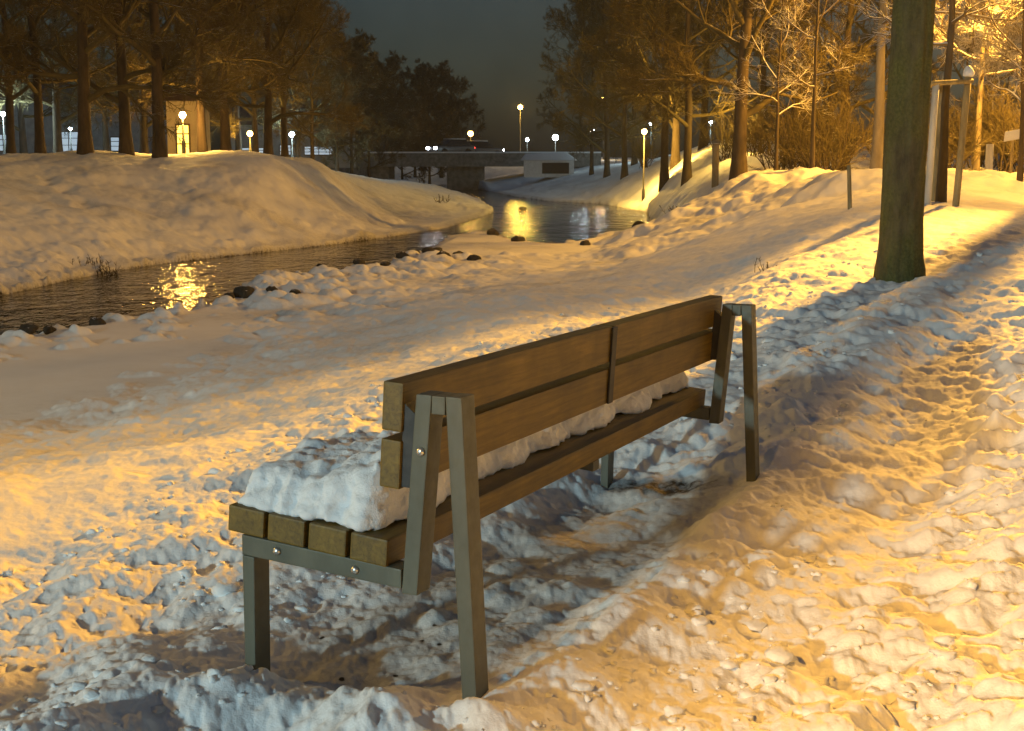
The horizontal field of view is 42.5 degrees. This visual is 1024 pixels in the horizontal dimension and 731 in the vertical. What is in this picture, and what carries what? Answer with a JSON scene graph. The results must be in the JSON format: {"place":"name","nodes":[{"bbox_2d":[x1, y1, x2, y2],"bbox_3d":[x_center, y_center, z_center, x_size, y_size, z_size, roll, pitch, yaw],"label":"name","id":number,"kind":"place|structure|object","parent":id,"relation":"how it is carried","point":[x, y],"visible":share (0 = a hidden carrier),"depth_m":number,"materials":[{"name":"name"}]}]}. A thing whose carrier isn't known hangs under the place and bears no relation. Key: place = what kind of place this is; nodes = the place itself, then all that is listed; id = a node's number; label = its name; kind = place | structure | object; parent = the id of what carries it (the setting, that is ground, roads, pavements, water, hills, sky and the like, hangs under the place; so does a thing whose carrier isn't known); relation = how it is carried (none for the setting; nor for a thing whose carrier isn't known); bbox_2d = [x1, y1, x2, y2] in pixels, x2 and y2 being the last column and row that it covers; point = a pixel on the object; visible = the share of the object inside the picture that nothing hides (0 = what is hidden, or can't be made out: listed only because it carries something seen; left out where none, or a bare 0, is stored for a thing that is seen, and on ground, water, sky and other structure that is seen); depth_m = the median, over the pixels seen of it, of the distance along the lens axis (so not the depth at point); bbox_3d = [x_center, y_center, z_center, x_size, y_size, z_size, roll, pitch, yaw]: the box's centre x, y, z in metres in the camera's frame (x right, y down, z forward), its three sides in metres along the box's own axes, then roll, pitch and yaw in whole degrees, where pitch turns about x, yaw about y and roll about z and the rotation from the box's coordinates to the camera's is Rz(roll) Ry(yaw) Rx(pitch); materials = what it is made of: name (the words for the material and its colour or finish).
{"place":"outdoors","nodes":[
{"label":"outdoors","id":0,"kind":"place"},
{"bbox_2d":[0,186,650,334],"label":"river water","id":1,"kind":"structure","parent":0,"point":[138,291],"depth_m":31.75,"materials":[{"name":"black liquid"}]},
{"bbox_2d":[0,0,1022,158],"label":"sky","id":2,"kind":"structure","parent":0,"point":[496,45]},
{"bbox_2d":[0,138,1023,730],"bbox_3d":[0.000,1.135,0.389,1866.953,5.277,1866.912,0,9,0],"label":"snow ground","id":3,"kind":"structure","parent":0,"point":[114,422],"depth_m":6.45,"materials":[{"name":"white snow"}]},
{"bbox_2d":[1,111,5,153],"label":"street lamp","id":4,"kind":"object","parent":3,"relation":"on","point":[3,115],"visible":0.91,"depth_m":66.96,"materials":[{"name":"white"}]},
{"bbox_2d":[18,323,38,334],"bbox_3d":[-6.341,-0.471,17.269,0.248,0.155,0.205,0,9,0],"label":"river stone","id":5,"kind":"object","parent":3,"relation":"on","point":[32,328],"visible":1,"depth_m":17.22,"materials":[{"name":"stone"}]},
{"bbox_2d":[43,326,56,334],"bbox_3d":[-6.293,-0.480,17.943,0.167,0.126,0.200,6,11,35],"label":"river stone","id":6,"kind":"object","parent":3,"relation":"on","point":[48,329],"visible":1,"depth_m":17.88,"materials":[{"name":"stone"}]},
{"bbox_2d":[0,0,109,153],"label":"bare tree","id":7,"kind":"object","parent":3,"relation":"on","point":[21,128],"visible":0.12,"depth_m":76.66,"materials":[{"name":"brown plant"}]},
{"bbox_2d":[0,0,114,153],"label":"bare tree","id":8,"kind":"object","parent":3,"relation":"on","point":[10,135],"visible":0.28,"depth_m":58.84,"materials":[{"name":"brown plant"}]},
{"bbox_2d":[0,0,150,153],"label":"bare tree","id":9,"kind":"object","parent":3,"relation":"on","point":[39,144],"visible":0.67,"depth_m":46.73,"materials":[{"name":"brown plant"}]},
{"bbox_2d":[0,1,162,152],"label":"bare tree","id":10,"kind":"object","parent":3,"relation":"on","point":[58,121],"visible":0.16,"depth_m":66.75,"materials":[{"name":"brown plant"}]},
{"bbox_2d":[0,76,167,154],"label":"house","id":11,"kind":"structure","parent":3,"relation":"on","point":[97,136],"depth_m":98.51,"materials":[{"name":"grey paint"}]},
{"bbox_2d":[0,134,5,151],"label":"window","id":12,"kind":"structure","parent":11,"relation":"in","point":[1,135],"depth_m":98.57,"materials":[{"name":"white"}]},
{"bbox_2d":[62,131,77,150],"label":"window","id":13,"kind":"structure","parent":11,"relation":"in","point":[65,140],"depth_m":98.57,"materials":[{"name":"white glass"}]},
{"bbox_2d":[110,137,118,151],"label":"window","id":14,"kind":"structure","parent":11,"relation":"in","point":[114,141],"depth_m":98.60,"materials":[{"name":"white"}]},
{"bbox_2d":[72,255,103,266],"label":"dry plant","id":15,"kind":"object","parent":3,"relation":"on","point":[88,261],"visible":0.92,"depth_m":29.84,"materials":[{"name":"brown plant"}]},
{"bbox_2d":[89,317,105,325],"bbox_3d":[-6.012,-0.614,19.115,0.241,0.181,0.235,-2,9,-15],"label":"river stone","id":16,"kind":"object","parent":3,"relation":"on","point":[96,321],"visible":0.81,"depth_m":19.03,"materials":[{"name":"stone"}]},
{"bbox_2d":[0,0,211,155],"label":"bare tree","id":17,"kind":"object","parent":3,"relation":"on","point":[122,101],"visible":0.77,"depth_m":45.64,"materials":[{"name":"brown plant"}]},
{"bbox_2d":[92,259,120,276],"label":"dry plant","id":18,"kind":"object","parent":3,"relation":"on","point":[109,273],"visible":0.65,"depth_m":29.33,"materials":[{"name":"brown plant"}]},
{"bbox_2d":[46,4,187,150],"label":"bare tree","id":19,"kind":"object","parent":3,"relation":"on","point":[106,144],"visible":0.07,"depth_m":72.75,"materials":[{"name":"brown plant"}]},
{"bbox_2d":[0,0,235,154],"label":"bare tree","id":20,"kind":"object","parent":3,"relation":"on","point":[85,99],"visible":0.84,"depth_m":44.98,"materials":[{"name":"brown plant"}]},
{"bbox_2d":[44,0,238,157],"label":"bare tree","id":21,"kind":"object","parent":3,"relation":"on","point":[159,149],"visible":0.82,"depth_m":45.05,"materials":[{"name":"brown plant"}]},
{"bbox_2d":[42,0,240,153],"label":"bare tree","id":22,"kind":"object","parent":3,"relation":"on","point":[143,143],"visible":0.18,"depth_m":64.63,"materials":[{"name":"brown plant"}]},
{"bbox_2d":[91,0,240,128],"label":"bare tree","id":23,"kind":"object","parent":3,"relation":"on","point":[134,91],"visible":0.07,"depth_m":68.08,"materials":[{"name":"brown plant"}]},
{"bbox_2d":[179,111,185,152],"bbox_3d":[-12.410,-8.614,49.768,0.245,1.962,0.239,0,9,0],"label":"street lamp","id":24,"kind":"object","parent":3,"relation":"on","point":[183,137],"visible":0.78,"depth_m":49.71,"materials":[{"name":"white"}]},
{"bbox_2d":[163,89,216,153],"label":"house","id":25,"kind":"structure","parent":3,"relation":"on","point":[190,131],"depth_m":55.11,"materials":[{"name":"paint"}]},
{"bbox_2d":[175,124,190,153],"bbox_3d":[-13.771,-9.462,55.170,0.620,1.300,0.057,0,9,0],"label":"window","id":26,"kind":"structure","parent":25,"relation":"in","point":[178,133],"depth_m":55.16,"materials":[{"name":"yellow glass"}]},
{"bbox_2d":[96,0,293,151],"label":"bare tree","id":27,"kind":"object","parent":3,"relation":"on","point":[202,145],"visible":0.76,"depth_m":50.56,"materials":[{"name":"brown plant"}]},
{"bbox_2d":[106,0,293,150],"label":"bare tree","id":28,"kind":"object","parent":3,"relation":"on","point":[225,139],"visible":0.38,"depth_m":54.37,"materials":[{"name":"brown plant"}]},
{"bbox_2d":[165,1,309,149],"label":"bare tree","id":29,"kind":"object","parent":3,"relation":"on","point":[238,142],"visible":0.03,"depth_m":76.64,"materials":[{"name":"brown plant"}]},
{"bbox_2d":[233,286,254,298],"bbox_3d":[-4.604,-1.248,22.610,0.379,0.237,0.313,-2,9,-12],"label":"river stone","id":30,"kind":"object","parent":3,"relation":"on","point":[244,292],"visible":0.96,"depth_m":22.51,"materials":[{"name":"stone"}]},
{"bbox_2d":[203,0,312,151],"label":"bare tree","id":31,"kind":"object","parent":3,"relation":"on","point":[255,143],"visible":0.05,"depth_m":70.61,"materials":[{"name":"brown plant"}]},
{"bbox_2d":[177,0,372,157],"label":"bare tree","id":32,"kind":"object","parent":3,"relation":"on","point":[269,121],"visible":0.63,"depth_m":58.40,"materials":[{"name":"brown plant"}]},
{"bbox_2d":[227,0,324,156],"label":"bare tree","id":33,"kind":"object","parent":3,"relation":"on","point":[284,142],"visible":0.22,"depth_m":61.91,"materials":[{"name":"brown plant"}]},
{"bbox_2d":[229,104,355,167],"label":"house","id":34,"kind":"structure","parent":3,"relation":"on","point":[304,153],"depth_m":96.69,"materials":[{"name":"grey paint"}]},
{"bbox_2d":[304,146,333,154],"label":"window","id":35,"kind":"structure","parent":34,"relation":"in","point":[306,152],"depth_m":96.71,"materials":[{"name":"white"}]},
{"bbox_2d":[233,0,366,161],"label":"bare tree","id":36,"kind":"object","parent":3,"relation":"on","point":[345,138],"visible":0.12,"depth_m":82.44,"materials":[{"name":"brown plant"}]},
{"bbox_2d":[272,0,358,159],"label":"bare tree","id":37,"kind":"object","parent":3,"relation":"on","point":[310,118],"visible":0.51,"depth_m":70.17,"materials":[{"name":"brown plant"}]},
{"bbox_2d":[273,24,403,171],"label":"bare tree","id":38,"kind":"object","parent":3,"relation":"on","point":[370,57],"visible":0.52,"depth_m":83.38,"materials":[{"name":"brown plant"}]},
{"bbox_2d":[304,27,396,173],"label":"bare tree","id":39,"kind":"object","parent":3,"relation":"on","point":[382,83],"visible":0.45,"depth_m":95.45,"materials":[{"name":"brown plant"}]},
{"bbox_2d":[346,59,411,176],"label":"bare tree","id":40,"kind":"object","parent":3,"relation":"on","point":[401,125],"visible":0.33,"depth_m":103.36,"materials":[{"name":"brown plant"}]},
{"bbox_2d":[357,49,423,168],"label":"bare tree","id":41,"kind":"object","parent":3,"relation":"on","point":[393,61],"visible":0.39,"depth_m":115.03,"materials":[{"name":"brown plant"}]},
{"bbox_2d":[380,85,432,182],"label":"bare tree","id":42,"kind":"object","parent":3,"relation":"on","point":[412,140],"visible":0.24,"depth_m":123.28,"materials":[{"name":"brown plant"}]},
{"bbox_2d":[387,58,446,177],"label":"bare tree","id":43,"kind":"object","parent":3,"relation":"on","point":[421,73],"visible":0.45,"depth_m":136.85,"materials":[{"name":"brown plant"}]},
{"bbox_2d":[407,78,460,183],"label":"bare tree","id":44,"kind":"object","parent":3,"relation":"on","point":[424,91],"visible":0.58,"depth_m":127.05,"materials":[{"name":"brown plant"}]},
{"bbox_2d":[389,59,485,177],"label":"bare tree","id":45,"kind":"object","parent":3,"relation":"on","point":[452,83],"visible":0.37,"depth_m":138.24,"materials":[{"name":"brown plant"}]},
{"bbox_2d":[425,93,486,167],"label":"bare tree","id":46,"kind":"object","parent":3,"relation":"on","point":[449,106],"visible":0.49,"depth_m":132.40,"materials":[{"name":"brown plant"}]},
{"bbox_2d":[331,152,600,189],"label":"road bridge","id":47,"kind":"structure","parent":3,"relation":"on","point":[465,170],"depth_m":114.66,"materials":[{"name":"concrete"}]},
{"bbox_2d":[426,138,474,151],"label":"moving car","id":48,"kind":"object","parent":47,"relation":"on","point":[453,145],"visible":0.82,"depth_m":116.79,"materials":[{"name":"paint"}]},
{"bbox_2d":[467,140,503,151],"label":"moving car","id":49,"kind":"object","parent":47,"relation":"on","point":[482,146],"visible":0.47,"depth_m":118.88,"materials":[{"name":"paint"}]},
{"bbox_2d":[228,295,759,699],"bbox_3d":[0.177,0.356,4.939,0.815,1.028,2.930,4,9,25],"label":"park bench","id":50,"kind":"object","parent":3,"relation":"on","point":[458,418],"visible":0.93,"depth_m":3.92,"materials":[{"name":"wood"}]},
{"bbox_2d":[238,372,688,531],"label":"seat snow","id":51,"kind":"structure","parent":50,"relation":"on","point":[336,480],"depth_m":3.80,"materials":[{"name":"white snow"}]},
{"bbox_2d":[511,235,524,241],"bbox_3d":[0.186,-3.696,38.897,0.411,0.316,0.421,4,10,25],"label":"river stone","id":52,"kind":"object","parent":3,"relation":"on","point":[517,238],"visible":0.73,"depth_m":38.74,"materials":[{"name":"stone"}]},
{"bbox_2d":[521,152,576,176],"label":"hut","id":53,"kind":"object","parent":3,"relation":"on","point":[560,164],"visible":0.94,"depth_m":104.81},
{"bbox_2d":[542,163,568,173],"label":"window","id":54,"kind":"structure","parent":53,"relation":"in","point":[547,168],"depth_m":104.77,"materials":[{"name":"black glass"}]},
{"bbox_2d":[534,0,618,151],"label":"bare tree","id":55,"kind":"object","parent":3,"relation":"on","point":[549,92],"visible":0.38,"depth_m":116.84,"materials":[{"name":"brown plant"}]},
{"bbox_2d":[550,0,630,174],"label":"bare tree","id":56,"kind":"object","parent":3,"relation":"on","point":[592,133],"visible":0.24,"depth_m":95.58,"materials":[{"name":"brown plant"}]},
{"bbox_2d":[538,0,658,177],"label":"bare tree","id":57,"kind":"object","parent":3,"relation":"on","point":[587,11],"visible":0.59,"depth_m":87.50,"materials":[{"name":"brown plant"}]},
{"bbox_2d":[552,0,662,179],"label":"bare tree","id":58,"kind":"object","parent":3,"relation":"on","point":[623,135],"visible":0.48,"depth_m":80.36,"materials":[{"name":"brown plant"}]},
{"bbox_2d":[576,0,694,165],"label":"bare tree","id":59,"kind":"object","parent":3,"relation":"on","point":[634,160],"visible":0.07,"depth_m":94.60,"materials":[{"name":"brown plant"}]},
{"bbox_2d":[642,128,646,200],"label":"street lamp","id":60,"kind":"object","parent":3,"relation":"on","point":[644,131],"visible":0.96,"depth_m":69.14,"materials":[{"name":"white"}]},
{"bbox_2d":[577,0,713,191],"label":"bare tree","id":61,"kind":"object","parent":3,"relation":"on","point":[664,173],"visible":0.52,"depth_m":62.09,"materials":[{"name":"brown plant"}]},
{"bbox_2d":[630,136,660,167],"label":"bare bush","id":62,"kind":"object","parent":3,"relation":"on","point":[639,155],"visible":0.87,"depth_m":78.86,"materials":[{"name":"brown plant"}]},
{"bbox_2d":[614,0,735,170],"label":"bare tree","id":63,"kind":"object","parent":3,"relation":"on","point":[675,159],"visible":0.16,"depth_m":70.79,"materials":[{"name":"brown plant"}]},
{"bbox_2d":[598,0,790,185],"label":"bare tree","id":64,"kind":"object","parent":3,"relation":"on","point":[651,94],"visible":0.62,"depth_m":55.41,"materials":[{"name":"brown plant"}]},
{"bbox_2d":[616,0,792,150],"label":"bare tree","id":65,"kind":"object","parent":3,"relation":"on","point":[701,144],"visible":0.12,"depth_m":73.45,"materials":[{"name":"brown plant"}]},
{"bbox_2d":[712,139,719,187],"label":"pale pillar","id":66,"kind":"structure","parent":3,"relation":"on","point":[715,163],"depth_m":49.33,"materials":[{"name":"grey concrete"}]},
{"bbox_2d":[693,103,765,160],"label":"bare bush","id":67,"kind":"object","parent":3,"relation":"on","point":[726,125],"visible":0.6,"depth_m":56.94,"materials":[{"name":"brown plant"}]},
{"bbox_2d":[617,0,875,180],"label":"bare tree","id":68,"kind":"object","parent":3,"relation":"on","point":[739,165],"visible":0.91,"depth_m":41.29,"materials":[{"name":"brown plant"}]},
{"bbox_2d":[731,89,783,155],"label":"bare bush","id":69,"kind":"object","parent":3,"relation":"on","point":[749,124],"visible":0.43,"depth_m":53.87,"materials":[{"name":"brown plant"}]},
{"bbox_2d":[661,0,858,138],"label":"bare tree","id":70,"kind":"object","parent":3,"relation":"on","point":[762,77],"visible":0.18,"depth_m":64.44,"materials":[{"name":"brown plant"}]},
{"bbox_2d":[716,0,823,170],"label":"young tree","id":71,"kind":"object","parent":3,"relation":"on","point":[777,110],"visible":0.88,"depth_m":39.31,"materials":[{"name":"brown plant"}]},
{"bbox_2d":[718,100,847,170],"bbox_3d":[8.969,-7.411,43.339,4.417,2.928,3.668,0,9,-2],"label":"bare bush","id":72,"kind":"object","parent":3,"relation":"on","point":[786,163],"visible":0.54,"depth_m":43.08,"materials":[{"name":"brown plant"}]},
{"bbox_2d":[752,1,827,153],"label":"young tree","id":73,"kind":"object","parent":3,"relation":"on","point":[761,97],"visible":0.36,"depth_m":51.08,"materials":[{"name":"brown plant"}]},
{"bbox_2d":[721,0,892,123],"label":"bare tree","id":74,"kind":"object","parent":3,"relation":"on","point":[758,38],"visible":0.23,"depth_m":60.95,"materials":[{"name":"brown plant"}]},
{"bbox_2d":[758,76,856,167],"bbox_3d":[10.370,-8.335,45.371,3.193,3.502,3.431,6,11,35],"label":"bare bush","id":75,"kind":"object","parent":3,"relation":"on","point":[792,112],"visible":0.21,"depth_m":44.98,"materials":[{"name":"brown plant"}]},
{"bbox_2d":[768,0,860,167],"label":"young tree","id":76,"kind":"object","parent":3,"relation":"on","point":[812,153],"visible":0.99,"depth_m":37.09,"materials":[{"name":"brown plant"}]},
{"bbox_2d":[764,87,886,170],"bbox_3d":[9.965,-7.497,42.464,4.035,3.221,4.858,1,9,4],"label":"bare bush","id":77,"kind":"object","parent":3,"relation":"on","point":[801,154],"visible":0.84,"depth_m":41.96,"materials":[{"name":"brown plant"}]},
{"bbox_2d":[782,0,877,165],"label":"young tree","id":78,"kind":"object","parent":3,"relation":"on","point":[841,26],"visible":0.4,"depth_m":48.59,"materials":[{"name":"brown plant"}]},
{"bbox_2d":[790,0,870,111],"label":"young tree","id":79,"kind":"object","parent":3,"relation":"on","point":[829,56],"visible":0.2,"depth_m":54.57,"materials":[{"name":"brown plant"}]},
{"bbox_2d":[821,112,867,170],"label":"bare bush","id":80,"kind":"object","parent":3,"relation":"on","point":[848,145],"visible":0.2,"depth_m":46.12,"materials":[{"name":"brown plant"}]},
{"bbox_2d":[847,165,851,209],"bbox_3d":[4.830,-2.452,18.847,0.107,0.824,0.064,0,9,0],"label":"marker stake","id":81,"kind":"object","parent":3,"relation":"on","point":[849,192],"visible":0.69,"depth_m":18.81,"materials":[{"name":"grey wood"}]},
{"bbox_2d":[783,0,937,148],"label":"bare tree","id":82,"kind":"object","parent":3,"relation":"on","point":[886,51],"visible":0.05,"depth_m":64.83,"materials":[{"name":"brown plant"}]},
{"bbox_2d":[774,0,961,167],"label":"bare tree","id":83,"kind":"object","parent":3,"relation":"on","point":[852,12],"visible":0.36,"depth_m":46.12,"materials":[{"name":"brown plant"}]},
{"bbox_2d":[837,101,953,165],"bbox_3d":[12.485,-7.574,43.370,3.975,2.635,3.301,5,10,29],"label":"bare bush","id":84,"kind":"object","parent":3,"relation":"on","point":[867,146],"visible":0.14,"depth_m":43.55,"materials":[{"name":"brown plant"}]},
{"bbox_2d":[873,0,934,282],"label":"mossy tree","id":85,"kind":"object","parent":3,"relation":"on","point":[900,255],"visible":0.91,"depth_m":11.70,"materials":[{"name":"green plant"}]},
{"bbox_2d":[872,1,966,103],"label":"young tree","id":86,"kind":"object","parent":3,"relation":"on","point":[937,34],"visible":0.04,"depth_m":50.02,"materials":[{"name":"brown plant"}]},
{"bbox_2d":[847,0,1015,201],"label":"young tree","id":87,"kind":"object","parent":3,"relation":"on","point":[941,187],"visible":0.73,"depth_m":18.24,"materials":[{"name":"brown plant"}]},
{"bbox_2d":[869,0,1022,168],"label":"roadside tree","id":88,"kind":"object","parent":3,"relation":"on","point":[876,159],"visible":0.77,"depth_m":30.34,"materials":[{"name":"brown plant"}]},
{"bbox_2d":[924,76,973,206],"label":"tree stakes","id":89,"kind":"object","parent":3,"relation":"on","point":[933,149],"visible":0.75,"depth_m":17.91,"materials":[{"name":"brown wood"}]},
{"bbox_2d":[963,66,974,76],"bbox_3d":[6.204,-3.994,17.900,0.148,0.155,0.146,4,10,26],"label":"snow cap","id":90,"kind":"object","parent":89,"relation":"on","point":[968,71],"visible":1,"depth_m":17.85,"materials":[{"name":"snow"}]},
{"bbox_2d":[926,97,995,170],"bbox_3d":[13.646,-7.077,41.194,2.456,2.694,2.640,-1,9,-5],"label":"bare bush","id":91,"kind":"object","parent":3,"relation":"on","point":[952,147],"visible":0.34,"depth_m":40.92,"materials":[{"name":"brown plant"}]},
{"bbox_2d":[929,82,1018,167],"bbox_3d":[15.492,-7.857,43.390,4.035,3.221,4.858,-4,10,-26],"label":"bare bush","id":92,"kind":"object","parent":3,"relation":"on","point":[984,126],"visible":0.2,"depth_m":43.22,"materials":[{"name":"brown plant"}]},
{"bbox_2d":[933,0,1022,170],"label":"roadside tree","id":93,"kind":"object","parent":3,"relation":"on","point":[976,165],"visible":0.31,"depth_m":41.19,"materials":[{"name":"brown plant"}]},
{"bbox_2d":[933,0,1022,141],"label":"bare tree","id":94,"kind":"object","parent":3,"relation":"on","point":[961,77],"visible":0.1,"depth_m":68.47,"materials":[{"name":"brown plant"}]},
{"bbox_2d":[934,0,1021,164],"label":"young tree","id":95,"kind":"object","parent":3,"relation":"on","point":[968,51],"visible":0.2,"depth_m":48.74,"materials":[{"name":"brown plant"}]},
{"bbox_2d":[946,0,1022,81],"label":"roadside tree","id":96,"kind":"object","parent":3,"relation":"on","point":[994,60],"visible":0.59,"depth_m":30.83,"materials":[{"name":"brown plant"}]},
{"bbox_2d":[955,0,1023,181],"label":"young tree","id":97,"kind":"object","parent":3,"relation":"on","point":[1020,171],"visible":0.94,"depth_m":29.53,"materials":[{"name":"brown plant"}]},
{"bbox_2d":[958,81,1020,170],"bbox_3d":[16.803,-7.600,41.407,5.300,3.514,4.401,-4,10,-23],"label":"bare bush","id":98,"kind":"object","parent":3,"relation":"on","point":[984,116],"visible":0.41,"depth_m":41.41,"materials":[{"name":"brown plant"}]},
{"bbox_2d":[985,144,993,169],"bbox_3d":[11.806,-5.000,32.619,0.190,0.950,0.200,0,9,0],"label":"short post","id":99,"kind":"object","parent":3,"relation":"on","point":[989,156],"visible":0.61,"depth_m":32.53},
{"bbox_2d":[973,82,1019,172],"bbox_3d":[15.783,-7.452,41.066,3.168,3.233,2.947,9,12,44],"label":"bare bush","id":100,"kind":"object","parent":3,"relation":"on","point":[999,139],"visible":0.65,"depth_m":41.09,"materials":[{"name":"brown plant"}]},
{"bbox_2d":[975,1,1022,166],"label":"young tree","id":101,"kind":"object","parent":3,"relation":"on","point":[1008,75],"visible":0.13,"depth_m":53.60,"materials":[{"name":"brown plant"}]},
{"bbox_2d":[1004,129,1019,172],"bbox_3d":[12.727,-5.250,33.585,0.459,1.550,0.085,0,9,0],"label":"signboard","id":102,"kind":"object","parent":3,"relation":"on","point":[1012,135],"visible":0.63,"depth_m":33.46,"materials":[{"name":"white wood"}]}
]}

